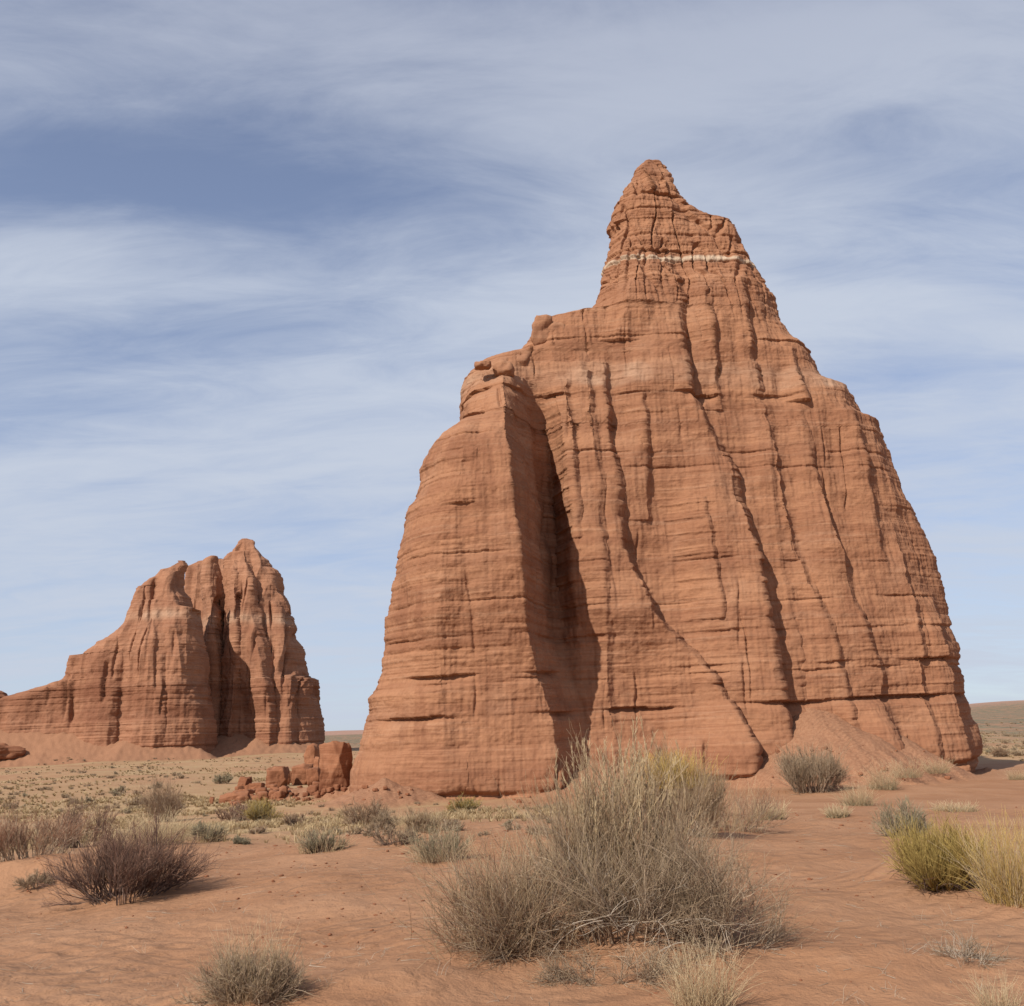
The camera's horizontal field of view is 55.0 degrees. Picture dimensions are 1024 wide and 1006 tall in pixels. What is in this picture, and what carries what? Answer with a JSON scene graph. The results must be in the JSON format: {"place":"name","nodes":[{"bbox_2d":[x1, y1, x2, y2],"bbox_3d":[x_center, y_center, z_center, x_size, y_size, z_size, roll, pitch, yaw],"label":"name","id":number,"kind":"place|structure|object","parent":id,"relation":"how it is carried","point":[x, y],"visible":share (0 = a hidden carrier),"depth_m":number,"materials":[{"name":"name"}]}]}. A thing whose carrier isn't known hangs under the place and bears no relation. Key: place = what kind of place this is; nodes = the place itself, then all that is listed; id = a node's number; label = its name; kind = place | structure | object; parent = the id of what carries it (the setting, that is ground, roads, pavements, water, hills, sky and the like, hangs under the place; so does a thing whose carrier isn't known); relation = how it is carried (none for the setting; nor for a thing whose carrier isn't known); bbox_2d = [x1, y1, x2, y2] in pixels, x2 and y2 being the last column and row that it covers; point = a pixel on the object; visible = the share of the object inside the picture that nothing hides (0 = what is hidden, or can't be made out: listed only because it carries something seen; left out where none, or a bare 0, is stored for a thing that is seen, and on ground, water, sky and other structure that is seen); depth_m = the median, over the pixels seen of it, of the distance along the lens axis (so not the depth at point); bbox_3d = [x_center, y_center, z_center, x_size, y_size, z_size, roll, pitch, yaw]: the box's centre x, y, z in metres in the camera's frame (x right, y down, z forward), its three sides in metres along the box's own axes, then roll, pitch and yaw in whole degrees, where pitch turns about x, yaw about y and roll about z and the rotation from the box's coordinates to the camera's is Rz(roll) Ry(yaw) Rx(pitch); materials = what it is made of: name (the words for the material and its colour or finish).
{"place":"outdoors","nodes":[
{"label":"outdoors","id":0,"kind":"place"},
{"bbox_2d":[0,700,1023,1005],"bbox_3d":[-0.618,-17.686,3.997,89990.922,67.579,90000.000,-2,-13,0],"label":"ground","id":1,"kind":"structure","parent":0,"point":[160,960],"depth_m":10.31,"materials":[{"name":"orange sand"}]},
{"bbox_2d":[3,801,19,808],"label":"scrub bush","id":2,"kind":"object","parent":1,"relation":"on","point":[14,806],"visible":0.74,"depth_m":73.53,"materials":[{"name":"brown plant"}]},
{"bbox_2d":[0,743,25,759],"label":"rock outcrop","id":3,"kind":"object","parent":1,"relation":"on","point":[7,751],"visible":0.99,"depth_m":353.78,"materials":[{"name":"stone"}]},
{"bbox_2d":[11,868,55,889],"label":"desert shrub","id":4,"kind":"object","parent":1,"relation":"on","point":[30,881],"visible":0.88,"depth_m":13.34,"materials":[{"name":"beige plant"}]},
{"bbox_2d":[0,794,99,861],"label":"desert shrub","id":5,"kind":"object","parent":1,"relation":"on","point":[15,833],"visible":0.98,"depth_m":14.88,"materials":[{"name":"brown plant"}]},
{"bbox_2d":[60,793,70,797],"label":"scrub bush","id":6,"kind":"object","parent":1,"relation":"on","point":[63,795],"visible":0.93,"depth_m":88.74,"materials":[{"name":"beige plant"}]},
{"bbox_2d":[66,795,78,802],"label":"scrub bush","id":7,"kind":"object","parent":1,"relation":"on","point":[70,799],"visible":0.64,"depth_m":78.77,"materials":[{"name":"beige plant"}]},
{"bbox_2d":[71,804,87,809],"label":"scrub bush","id":8,"kind":"object","parent":1,"relation":"on","point":[80,806],"visible":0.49,"depth_m":70.44,"materials":[{"name":"brown plant"}]},
{"bbox_2d":[46,793,126,847],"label":"desert shrub","id":9,"kind":"object","parent":1,"relation":"on","point":[74,813],"visible":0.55,"depth_m":21.16,"materials":[{"name":"brown plant"}]},
{"bbox_2d":[77,794,95,802],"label":"scrub bush","id":10,"kind":"object","parent":1,"relation":"on","point":[88,799],"visible":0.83,"depth_m":76.92,"materials":[{"name":"beige plant"}]},
{"bbox_2d":[112,791,121,795],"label":"scrub bush","id":11,"kind":"object","parent":1,"relation":"on","point":[115,793],"visible":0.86,"depth_m":87.98,"materials":[{"name":"brown plant"}]},
{"bbox_2d":[107,784,128,793],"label":"scrub bush","id":12,"kind":"object","parent":1,"relation":"on","point":[120,789],"visible":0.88,"depth_m":94.26,"materials":[{"name":"brown plant"}]},
{"bbox_2d":[117,808,131,813],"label":"scrub bush","id":13,"kind":"object","parent":1,"relation":"on","point":[127,811],"visible":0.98,"depth_m":64.58,"materials":[{"name":"brown plant"}]},
{"bbox_2d":[34,806,225,907],"bbox_3d":[-4.815,4.351,12.295,2.222,1.192,1.916,6,-15,-31],"label":"desert shrub","id":14,"kind":"object","parent":1,"relation":"on","point":[116,867],"visible":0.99,"depth_m":12.11,"materials":[{"name":"brown plant"}]},
{"bbox_2d":[122,798,143,805],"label":"scrub bush","id":15,"kind":"object","parent":1,"relation":"on","point":[131,802],"visible":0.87,"depth_m":71.93,"materials":[{"name":"beige plant"}]},
{"bbox_2d":[134,796,149,804],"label":"scrub bush","id":16,"kind":"object","parent":1,"relation":"on","point":[141,800],"visible":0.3,"depth_m":73.71,"materials":[{"name":"beige plant"}]},
{"bbox_2d":[149,780,162,788],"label":"scrub bush","id":17,"kind":"object","parent":1,"relation":"on","point":[157,785],"visible":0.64,"depth_m":99.17,"materials":[{"name":"brown plant"}]},
{"bbox_2d":[102,804,213,845],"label":"grass clump","id":18,"kind":"object","parent":1,"relation":"on","point":[174,826],"visible":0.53,"depth_m":20.69,"materials":[{"name":"plant"}]},
{"bbox_2d":[0,538,324,752],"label":"distant butte","id":19,"kind":"object","parent":1,"relation":"on","point":[205,652],"visible":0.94,"depth_m":388.88,"materials":[{"name":"brown stone"}]},
{"bbox_2d":[132,765,192,821],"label":"desert shrub","id":20,"kind":"object","parent":1,"relation":"on","point":[169,805],"visible":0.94,"depth_m":51.48,"materials":[{"name":"brown plant"}]},
{"bbox_2d":[183,818,233,842],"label":"desert shrub","id":21,"kind":"object","parent":1,"relation":"on","point":[212,835],"visible":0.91,"depth_m":22.32,"materials":[{"name":"plant"}]},
{"bbox_2d":[212,772,234,783],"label":"desert shrub","id":22,"kind":"object","parent":1,"relation":"on","point":[226,780],"visible":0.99,"depth_m":106.15,"materials":[{"name":"beige plant"}]},
{"bbox_2d":[213,798,249,821],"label":"desert shrub","id":23,"kind":"object","parent":1,"relation":"on","point":[233,813],"visible":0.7,"depth_m":46.60,"materials":[{"name":"brown plant"}]},
{"bbox_2d":[218,791,250,802],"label":"boulder","id":24,"kind":"object","parent":1,"relation":"on","point":[227,797],"visible":0.78,"depth_m":71.31,"materials":[{"name":"stone"}]},
{"bbox_2d":[235,786,243,789],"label":"stone","id":25,"kind":"object","parent":1,"relation":"on","point":[238,787],"visible":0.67,"depth_m":89.47,"materials":[{"name":"stone"}]},
{"bbox_2d":[229,834,251,844],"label":"desert shrub","id":26,"kind":"object","parent":1,"relation":"on","point":[237,839],"visible":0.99,"depth_m":20.76,"materials":[{"name":"beige plant"}]},
{"bbox_2d":[236,795,249,802],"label":"stone","id":27,"kind":"object","parent":1,"relation":"on","point":[241,798],"visible":0.58,"depth_m":70.79,"materials":[{"name":"stone"}]},
{"bbox_2d":[237,776,250,788],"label":"boulder","id":28,"kind":"object","parent":1,"relation":"on","point":[243,781],"visible":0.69,"depth_m":92.24,"materials":[{"name":"stone"}]},
{"bbox_2d":[243,789,253,793],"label":"stone","id":29,"kind":"object","parent":1,"relation":"on","point":[251,791],"visible":0.32,"depth_m":79.44,"materials":[{"name":"stone"}]},
{"bbox_2d":[168,911,330,1005],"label":"grass tuft","id":30,"kind":"object","parent":1,"relation":"on","point":[235,980],"visible":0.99,"depth_m":6.05,"materials":[{"name":"plant"}]},
{"bbox_2d":[249,783,264,788],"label":"boulder","id":31,"kind":"object","parent":1,"relation":"on","point":[254,785],"visible":0.73,"depth_m":88.81,"materials":[{"name":"stone"}]},
{"bbox_2d":[252,795,262,800],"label":"stone","id":32,"kind":"object","parent":1,"relation":"on","point":[255,797],"visible":0.69,"depth_m":71.07,"materials":[{"name":"stone"}]},
{"bbox_2d":[248,824,267,833],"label":"scrub bush","id":33,"kind":"object","parent":1,"relation":"on","point":[259,829],"visible":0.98,"depth_m":24.20,"materials":[{"name":"beige plant"}]},
{"bbox_2d":[255,787,266,794],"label":"stone","id":34,"kind":"object","parent":1,"relation":"on","point":[261,789],"visible":0.53,"depth_m":80.57,"materials":[{"name":"stone"}]},
{"bbox_2d":[235,796,288,820],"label":"desert shrub","id":35,"kind":"object","parent":1,"relation":"on","point":[259,811],"visible":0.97,"depth_m":45.01,"materials":[{"name":"yellow plant"}]},
{"bbox_2d":[257,791,268,797],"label":"stone","id":36,"kind":"object","parent":1,"relation":"on","point":[263,793],"visible":0.88,"depth_m":71.38,"materials":[{"name":"stone"}]},
{"bbox_2d":[268,790,277,796],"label":"stone","id":37,"kind":"object","parent":1,"relation":"on","point":[271,792],"visible":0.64,"depth_m":71.38,"materials":[{"name":"stone"}]},
{"bbox_2d":[265,766,288,786],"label":"boulder","id":38,"kind":"object","parent":1,"relation":"on","point":[278,776],"visible":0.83,"depth_m":93.63,"materials":[{"name":"stone"}]},
{"bbox_2d":[273,790,285,797],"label":"stone","id":39,"kind":"object","parent":1,"relation":"on","point":[280,794],"visible":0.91,"depth_m":70.86,"materials":[{"name":"stone"}]},
{"bbox_2d":[279,786,287,793],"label":"stone","id":40,"kind":"object","parent":1,"relation":"on","point":[284,788],"visible":0.78,"depth_m":71.34,"materials":[{"name":"stone"}]},
{"bbox_2d":[286,766,289,784],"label":"boulder","id":41,"kind":"object","parent":1,"relation":"on","point":[288,782],"visible":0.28,"depth_m":97.81,"materials":[{"name":"stone"}]},
{"bbox_2d":[280,812,314,825],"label":"desert shrub","id":42,"kind":"object","parent":1,"relation":"on","point":[293,819],"visible":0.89,"depth_m":33.43,"materials":[{"name":"beige plant"}]},
{"bbox_2d":[291,763,312,784],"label":"boulder","id":43,"kind":"object","parent":1,"relation":"on","point":[298,774],"visible":0.66,"depth_m":96.32,"materials":[{"name":"stone"}]},
{"bbox_2d":[304,743,319,763],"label":"boulder","id":44,"kind":"object","parent":1,"relation":"on","point":[311,753],"visible":0.47,"depth_m":158.97,"materials":[{"name":"stone"}]},
{"bbox_2d":[306,785,318,793],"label":"stone","id":45,"kind":"object","parent":1,"relation":"on","point":[312,789],"visible":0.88,"depth_m":70.92,"materials":[{"name":"stone"}]},
{"bbox_2d":[306,767,319,785],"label":"boulder","id":46,"kind":"object","parent":1,"relation":"on","point":[312,774],"visible":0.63,"depth_m":91.34,"materials":[{"name":"stone"}]},
{"bbox_2d":[313,756,320,772],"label":"boulder","id":47,"kind":"object","parent":1,"relation":"on","point":[316,761],"visible":0.38,"depth_m":130.70,"materials":[{"name":"stone"}]},
{"bbox_2d":[286,825,360,853],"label":"desert shrub","id":48,"kind":"object","parent":1,"relation":"on","point":[321,844],"visible":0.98,"depth_m":16.09,"materials":[{"name":"plant"}]},
{"bbox_2d":[319,768,330,791],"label":"boulder","id":49,"kind":"object","parent":1,"relation":"on","point":[324,778],"visible":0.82,"depth_m":70.91,"materials":[{"name":"stone"}]},
{"bbox_2d":[326,787,333,792],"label":"stone","id":50,"kind":"object","parent":1,"relation":"on","point":[329,789],"visible":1,"depth_m":70.66,"materials":[{"name":"stone"}]},
{"bbox_2d":[319,741,352,788],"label":"boulder","id":51,"kind":"object","parent":1,"relation":"on","point":[336,759],"visible":0.82,"depth_m":71.55,"materials":[{"name":"stone"}]},
{"bbox_2d":[333,784,340,789],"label":"stone","id":52,"kind":"object","parent":1,"relation":"on","point":[336,786],"visible":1,"depth_m":70.85,"materials":[{"name":"stone"}]},
{"bbox_2d":[331,826,346,833],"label":"scrub bush","id":53,"kind":"object","parent":1,"relation":"on","point":[338,830],"visible":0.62,"depth_m":22.10,"materials":[{"name":"beige plant"}]},
{"bbox_2d":[340,786,346,791],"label":"stone","id":54,"kind":"object","parent":1,"relation":"on","point":[344,789],"visible":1,"depth_m":70.84,"materials":[{"name":"stone"}]},
{"bbox_2d":[344,825,362,834],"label":"scrub bush","id":55,"kind":"object","parent":1,"relation":"on","point":[358,830],"visible":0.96,"depth_m":21.42,"materials":[{"name":"beige plant"}]},
{"bbox_2d":[334,794,391,827],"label":"desert shrub","id":56,"kind":"object","parent":1,"relation":"on","point":[352,818],"visible":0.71,"depth_m":28.18,"materials":[{"name":"beige plant"}]},
{"bbox_2d":[362,823,396,837],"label":"scrub bush","id":57,"kind":"object","parent":1,"relation":"on","point":[368,832],"visible":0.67,"depth_m":17.49,"materials":[{"name":"beige plant"}]},
{"bbox_2d":[365,807,402,830],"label":"desert shrub","id":58,"kind":"object","parent":1,"relation":"on","point":[386,820],"visible":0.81,"depth_m":22.06,"materials":[{"name":"beige plant"}]},
{"bbox_2d":[371,822,423,845],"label":"desert shrub","id":59,"kind":"object","parent":1,"relation":"on","point":[400,835],"visible":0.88,"depth_m":15.85,"materials":[{"name":"beige plant"}]},
{"bbox_2d":[387,803,456,833],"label":"desert shrub","id":60,"kind":"object","parent":1,"relation":"on","point":[419,819],"visible":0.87,"depth_m":16.74,"materials":[{"name":"plant"}]},
{"bbox_2d":[391,818,481,865],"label":"desert shrub","id":61,"kind":"object","parent":1,"relation":"on","point":[432,848],"visible":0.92,"depth_m":13.84,"materials":[{"name":"plant"}]},
{"bbox_2d":[439,817,465,830],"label":"scrub bush","id":62,"kind":"object","parent":1,"relation":"on","point":[452,822],"visible":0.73,"depth_m":16.76,"materials":[{"name":"beige plant"}]},
{"bbox_2d":[444,792,483,811],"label":"desert shrub","id":63,"kind":"object","parent":1,"relation":"on","point":[469,804],"visible":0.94,"depth_m":44.97,"materials":[{"name":"yellow plant"}]},
{"bbox_2d":[477,831,488,835],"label":"scrub bush","id":64,"kind":"object","parent":1,"relation":"on","point":[485,833],"visible":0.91,"depth_m":16.29,"materials":[{"name":"beige plant"}]},
{"bbox_2d":[499,819,516,826],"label":"scrub bush","id":65,"kind":"object","parent":1,"relation":"on","point":[508,822],"visible":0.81,"depth_m":20.49,"materials":[{"name":"beige plant"}]},
{"bbox_2d":[358,818,660,973],"bbox_3d":[-0.019,2.892,7.420,1.832,0.983,2.320,-12,-16,37],"label":"desert shrub","id":66,"kind":"object","parent":1,"relation":"on","point":[506,920],"visible":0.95,"depth_m":7.21,"materials":[{"name":"beige plant"}]},
{"bbox_2d":[0,733,1023,853],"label":"dry grass","id":67,"kind":"structure","parent":1,"relation":"on","point":[272,823],"depth_m":57.97,"materials":[{"name":"beige plant"}]},
{"bbox_2d":[504,823,521,829],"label":"scrub bush","id":68,"kind":"object","parent":1,"relation":"on","point":[509,827],"visible":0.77,"depth_m":16.98,"materials":[{"name":"beige plant"}]},
{"bbox_2d":[7,807,1021,1004],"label":"pebbles","id":69,"kind":"object","parent":1,"relation":"on","point":[330,934],"visible":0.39,"depth_m":11.09,"materials":[{"name":"stone"}]},
{"bbox_2d":[527,812,546,819],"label":"scrub bush","id":70,"kind":"object","parent":1,"relation":"on","point":[535,815],"visible":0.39,"depth_m":26.09,"materials":[{"name":"beige plant"}]},
{"bbox_2d":[524,825,552,835],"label":"scrub bush","id":71,"kind":"object","parent":1,"relation":"on","point":[534,829],"visible":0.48,"depth_m":15.99,"materials":[{"name":"beige plant"}]},
{"bbox_2d":[519,926,697,993],"bbox_3d":[0.653,3.044,6.638,1.316,0.383,0.918,-2,-13,0],"label":"desert shrub","id":72,"kind":"object","parent":1,"relation":"on","point":[561,974],"visible":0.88,"depth_m":6.52,"materials":[{"name":"beige plant"}]},
{"bbox_2d":[494,712,748,920],"bbox_3d":[0.838,2.528,7.949,1.985,1.631,1.796,-2,-13,0],"label":"desert shrub","id":73,"kind":"object","parent":1,"relation":"on","point":[600,814],"visible":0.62,"depth_m":7.86,"materials":[{"name":"plant"}]},
{"bbox_2d":[481,781,771,968],"bbox_3d":[0.734,2.836,7.504,2.142,1.383,2.030,-2,-13,0],"label":"desert shrub","id":74,"kind":"object","parent":1,"relation":"on","point":[605,910],"visible":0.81,"depth_m":7.20,"materials":[{"name":"beige plant"}]},
{"bbox_2d":[349,159,982,799],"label":"sandstone tower","id":75,"kind":"structure","parent":1,"relation":"on","point":[661,483],"depth_m":75.05,"materials":[{"name":"brown stone"}]},
{"bbox_2d":[615,725,743,836],"bbox_3d":[2.620,4.451,15.791,2.063,1.727,2.401,-2,-13,0],"label":"desert shrub","id":76,"kind":"object","parent":1,"relation":"on","point":[692,788],"visible":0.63,"depth_m":15.44,"materials":[{"name":"beige plant"}]},
{"bbox_2d":[641,933,771,1005],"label":"grass clump","id":77,"kind":"object","parent":1,"relation":"on","point":[718,998],"visible":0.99,"depth_m":5.84,"materials":[{"name":"plant"}]},
{"bbox_2d":[619,795,815,971],"bbox_3d":[1.530,2.706,7.171,1.508,1.127,1.436,-2,-13,0],"label":"desert shrub","id":78,"kind":"object","parent":1,"relation":"on","point":[720,914],"visible":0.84,"depth_m":7.09,"materials":[{"name":"beige plant"}]},
{"bbox_2d":[688,778,800,833],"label":"desert shrub","id":79,"kind":"object","parent":1,"relation":"on","point":[747,816],"visible":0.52,"depth_m":17.81,"materials":[{"name":"plant"}]},
{"bbox_2d":[745,797,797,819],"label":"grass tuft","id":80,"kind":"object","parent":1,"relation":"on","point":[781,816],"visible":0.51,"depth_m":21.38,"materials":[{"name":"plant"}]},
{"bbox_2d":[770,737,852,794],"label":"desert shrub","id":81,"kind":"object","parent":1,"relation":"on","point":[799,771],"visible":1,"depth_m":52.49,"materials":[{"name":"beige plant"}]},
{"bbox_2d":[819,803,854,818],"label":"grass tuft","id":82,"kind":"object","parent":1,"relation":"on","point":[833,813],"visible":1,"depth_m":22.27,"materials":[{"name":"plant"}]},
{"bbox_2d":[828,780,888,805],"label":"grass tuft","id":83,"kind":"object","parent":1,"relation":"on","point":[862,802],"visible":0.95,"depth_m":39.67,"materials":[{"name":"plant"}]},
{"bbox_2d":[854,756,913,789],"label":"grass tuft","id":84,"kind":"object","parent":1,"relation":"on","point":[881,785],"visible":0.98,"depth_m":52.60,"materials":[{"name":"plant"}]},
{"bbox_2d":[869,796,939,837],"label":"desert shrub","id":85,"kind":"object","parent":1,"relation":"on","point":[905,810],"visible":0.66,"depth_m":16.25,"materials":[{"name":"beige plant"}]},
{"bbox_2d":[886,755,929,777],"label":"grass tuft","id":86,"kind":"object","parent":1,"relation":"on","point":[911,774],"visible":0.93,"depth_m":64.63,"materials":[{"name":"plant"}]},
{"bbox_2d":[917,754,955,773],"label":"grass tuft","id":87,"kind":"object","parent":1,"relation":"on","point":[945,769],"visible":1,"depth_m":67.25,"materials":[{"name":"plant"}]},
{"bbox_2d":[877,801,1015,893],"bbox_3d":[4.375,3.524,10.020,1.368,0.949,1.446,-7,-14,20],"label":"desert shrub","id":88,"kind":"object","parent":1,"relation":"on","point":[917,862],"visible":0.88,"depth_m":9.78,"materials":[{"name":"yellow plant"}]},
{"bbox_2d":[929,800,981,811],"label":"grass tuft","id":89,"kind":"object","parent":1,"relation":"on","point":[956,808],"visible":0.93,"depth_m":23.91,"materials":[{"name":"plant"}]},
{"bbox_2d":[921,921,1021,969],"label":"desert shrub","id":90,"kind":"object","parent":1,"relation":"on","point":[969,950],"visible":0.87,"depth_m":6.78,"materials":[{"name":"beige plant"}]},
{"bbox_2d":[928,804,1023,907],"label":"grass clump","id":91,"kind":"object","parent":1,"relation":"on","point":[1001,893],"visible":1,"depth_m":9.12,"materials":[{"name":"plant"}]},
{"bbox_2d":[943,970,1023,1005],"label":"grass clump","id":92,"kind":"object","parent":1,"relation":"on","point":[1003,999],"visible":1,"depth_m":5.64,"materials":[{"name":"plant"}]},
{"bbox_2d":[989,745,1011,756],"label":"desert shrub","id":93,"kind":"object","parent":1,"relation":"on","point":[999,752],"visible":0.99,"depth_m":119.84,"materials":[{"name":"brown plant"}]},
{"bbox_2d":[1003,768,1023,779],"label":"grass tuft","id":94,"kind":"object","parent":1,"relation":"on","point":[1020,776],"visible":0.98,"depth_m":68.49,"materials":[{"name":"plant"}]},
{"bbox_2d":[1011,748,1023,755],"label":"scrub bush","id":95,"kind":"object","parent":1,"relation":"on","point":[1016,753],"visible":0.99,"depth_m":120.81,"materials":[{"name":"brown plant"}]},
{"bbox_2d":[0,808,1023,1005],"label":"pebbles","id":96,"kind":"object","parent":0,"point":[484,942],"visible":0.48,"depth_m":8.05,"materials":[{"name":"brown stone"}]},
{"bbox_2d":[0,0,1023,730],"label":"sky","id":97,"kind":"structure","parent":0,"point":[258,258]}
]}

